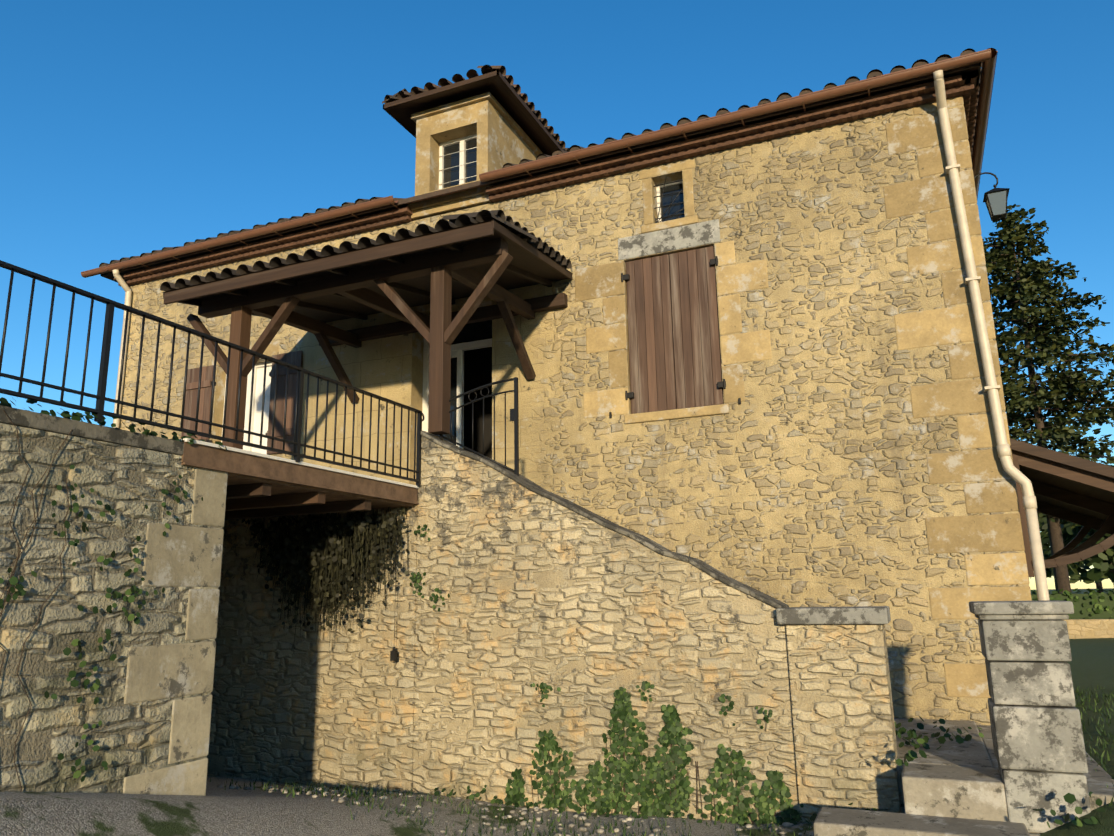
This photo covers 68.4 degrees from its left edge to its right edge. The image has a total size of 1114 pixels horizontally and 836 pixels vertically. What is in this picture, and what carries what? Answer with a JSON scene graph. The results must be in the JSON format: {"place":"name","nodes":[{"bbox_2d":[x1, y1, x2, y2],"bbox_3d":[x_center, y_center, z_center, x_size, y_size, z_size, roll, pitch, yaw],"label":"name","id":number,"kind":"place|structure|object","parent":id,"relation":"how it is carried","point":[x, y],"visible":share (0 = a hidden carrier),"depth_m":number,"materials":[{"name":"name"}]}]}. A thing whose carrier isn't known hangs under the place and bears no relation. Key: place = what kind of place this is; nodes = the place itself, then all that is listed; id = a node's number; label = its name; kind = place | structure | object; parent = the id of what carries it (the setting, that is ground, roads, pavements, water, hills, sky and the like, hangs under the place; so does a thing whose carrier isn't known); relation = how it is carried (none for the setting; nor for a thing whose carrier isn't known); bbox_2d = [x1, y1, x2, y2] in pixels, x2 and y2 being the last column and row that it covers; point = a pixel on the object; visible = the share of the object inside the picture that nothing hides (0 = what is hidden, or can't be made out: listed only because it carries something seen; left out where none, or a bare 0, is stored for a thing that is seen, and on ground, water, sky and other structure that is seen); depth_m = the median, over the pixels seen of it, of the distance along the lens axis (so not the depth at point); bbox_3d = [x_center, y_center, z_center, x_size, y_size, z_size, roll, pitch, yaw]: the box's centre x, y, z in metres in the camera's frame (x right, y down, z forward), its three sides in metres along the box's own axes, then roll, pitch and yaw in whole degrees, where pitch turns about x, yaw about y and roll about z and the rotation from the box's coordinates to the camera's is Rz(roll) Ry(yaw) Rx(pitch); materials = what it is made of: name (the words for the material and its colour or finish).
{"place":"outdoors","nodes":[
{"label":"outdoors","id":0,"kind":"place"},
{"bbox_2d":[0,588,1113,835],"bbox_3d":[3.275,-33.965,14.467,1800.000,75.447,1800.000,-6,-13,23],"label":"ground","id":1,"kind":"structure","parent":0,"point":[216,810],"depth_m":4.86,"materials":[{"name":"grey asphalt"}]},
{"bbox_2d":[0,405,227,795],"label":"terrace retaining wall","id":2,"kind":"structure","parent":1,"relation":"on","point":[151,710],"depth_m":4.22,"materials":[{"name":"stone"}]},
{"bbox_2d":[179,438,418,519],"bbox_3d":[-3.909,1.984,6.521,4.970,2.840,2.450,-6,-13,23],"label":"balcony floor","id":3,"kind":"structure","parent":2,"relation":"on","point":[260,485],"depth_m":5.91,"materials":[{"name":"wood"}]},
{"bbox_2d":[0,260,424,486],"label":"iron railing","id":4,"kind":"object","parent":3,"relation":"on","point":[98,410],"visible":1,"depth_m":4.86,"materials":[{"name":"black metal"}]},
{"bbox_2d":[207,497,417,793],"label":"stone wall","id":5,"kind":"structure","parent":1,"relation":"on","point":[304,707],"depth_m":7.00,"materials":[{"name":"stone"}]},
{"bbox_2d":[0,397,1113,835],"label":"climbing plants","id":6,"kind":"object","parent":1,"relation":"on","point":[326,555],"visible":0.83,"depth_m":5.80,"materials":[{"name":"green plant"}]},
{"bbox_2d":[119,96,1028,724],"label":"house wall","id":7,"kind":"structure","parent":1,"relation":"on","point":[797,476],"depth_m":8.01,"materials":[{"name":"beige stone"}]},
{"bbox_2d":[160,209,572,448],"bbox_3d":[-1.784,-0.452,8.361,3.832,2.712,2.380,-6,-13,23],"label":"porch canopy","id":8,"kind":"object","parent":7,"relation":"attached to","point":[476,258],"visible":0.98,"depth_m":7.94,"materials":[{"name":"wood"}]},
{"bbox_2d":[181,178,740,458],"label":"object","id":9,"kind":"object","parent":7,"relation":"attached to","point":[674,339],"visible":0.5,"depth_m":8.68,"materials":[{"name":"brown wood"}]},
{"bbox_2d":[382,65,568,220],"bbox_3d":[-0.807,-3.133,11.163,1.705,1.770,3.170,-6,-13,23],"label":"dormer window","id":10,"kind":"structure","parent":7,"relation":"on","point":[461,130],"depth_m":10.17,"materials":[{"name":"stone"}]},
{"bbox_2d":[99,48,981,285],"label":"house roof","id":11,"kind":"structure","parent":7,"relation":"on","point":[964,82],"depth_m":8.91,"materials":[{"name":"brown tile"}]},
{"bbox_2d":[81,48,1049,600],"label":"gutters and downpipes","id":12,"kind":"object","parent":7,"relation":"on","point":[987,58],"visible":0.92,"depth_m":7.83,"materials":[{"name":"beige metal"}]},
{"bbox_2d":[212,96,1031,697],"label":"quoins","id":13,"kind":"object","parent":7,"relation":"attached to","point":[966,534],"depth_m":7.52,"materials":[{"name":"beige stone"}]},
{"bbox_2d":[974,172,1009,220],"bbox_3d":[4.099,-2.099,7.756,0.305,0.504,0.210,-6,-13,23],"label":"wall lantern","id":14,"kind":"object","parent":7,"relation":"attached to","point":[995,199],"depth_m":7.66,"materials":[{"name":"metal"}]},
{"bbox_2d":[1010,438,1113,576],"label":"lean-to roof","id":15,"kind":"structure","parent":7,"relation":"attached to","point":[1073,489],"depth_m":7.88,"materials":[{"name":"wood"}]},
{"bbox_2d":[412,431,900,823],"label":"staircase wall","id":16,"kind":"structure","parent":1,"relation":"on","point":[588,612],"depth_m":6.05,"materials":[{"name":"beige stone"}]},
{"bbox_2d":[439,377,518,475],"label":"stair gate","id":17,"kind":"structure","parent":16,"relation":"on","point":[514,414],"depth_m":6.93,"materials":[{"name":"black metal"}]},
{"bbox_2d":[813,718,1113,835],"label":"stone stairs","id":18,"kind":"structure","parent":1,"relation":"on","point":[948,787],"depth_m":4.67,"materials":[{"name":"grey stone"}]},
{"bbox_2d":[969,600,1090,835],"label":"gate pillar","id":19,"kind":"structure","parent":1,"relation":"on","point":[1037,736],"depth_m":4.56,"materials":[{"name":"grey stone"}]},
{"bbox_2d":[982,204,1113,593],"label":"conifer tree","id":20,"kind":"object","parent":1,"relation":"on","point":[1022,288],"visible":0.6,"depth_m":38.04,"materials":[{"name":"green plant"}]},
{"bbox_2d":[1028,514,1083,578],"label":"tree","id":21,"kind":"object","parent":1,"relation":"on","point":[1045,542],"visible":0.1,"depth_m":56.22,"materials":[{"name":"green plant"}]},
{"bbox_2d":[1040,519,1102,592],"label":"tree","id":22,"kind":"object","parent":1,"relation":"on","point":[1099,584],"visible":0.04,"depth_m":59.69,"materials":[{"name":"green plant"}]},
{"bbox_2d":[1031,588,1113,618],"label":"garden hedge","id":23,"kind":"object","parent":1,"relation":"on","point":[1092,604],"visible":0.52,"depth_m":18.28,"materials":[{"name":"green plant"}]},
{"bbox_2d":[1060,520,1113,584],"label":"tree","id":24,"kind":"object","parent":1,"relation":"on","point":[1102,563],"visible":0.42,"depth_m":45.72,"materials":[{"name":"green plant"}]},
{"bbox_2d":[1065,619,1113,638],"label":"low wall","id":25,"kind":"structure","parent":1,"relation":"on","point":[1088,628],"depth_m":17.90,"materials":[{"name":"stone"}]},
{"bbox_2d":[0,0,1113,589],"label":"sky","id":26,"kind":"structure","parent":0,"point":[128,128],"materials":[{"name":"blue"}]}
]}

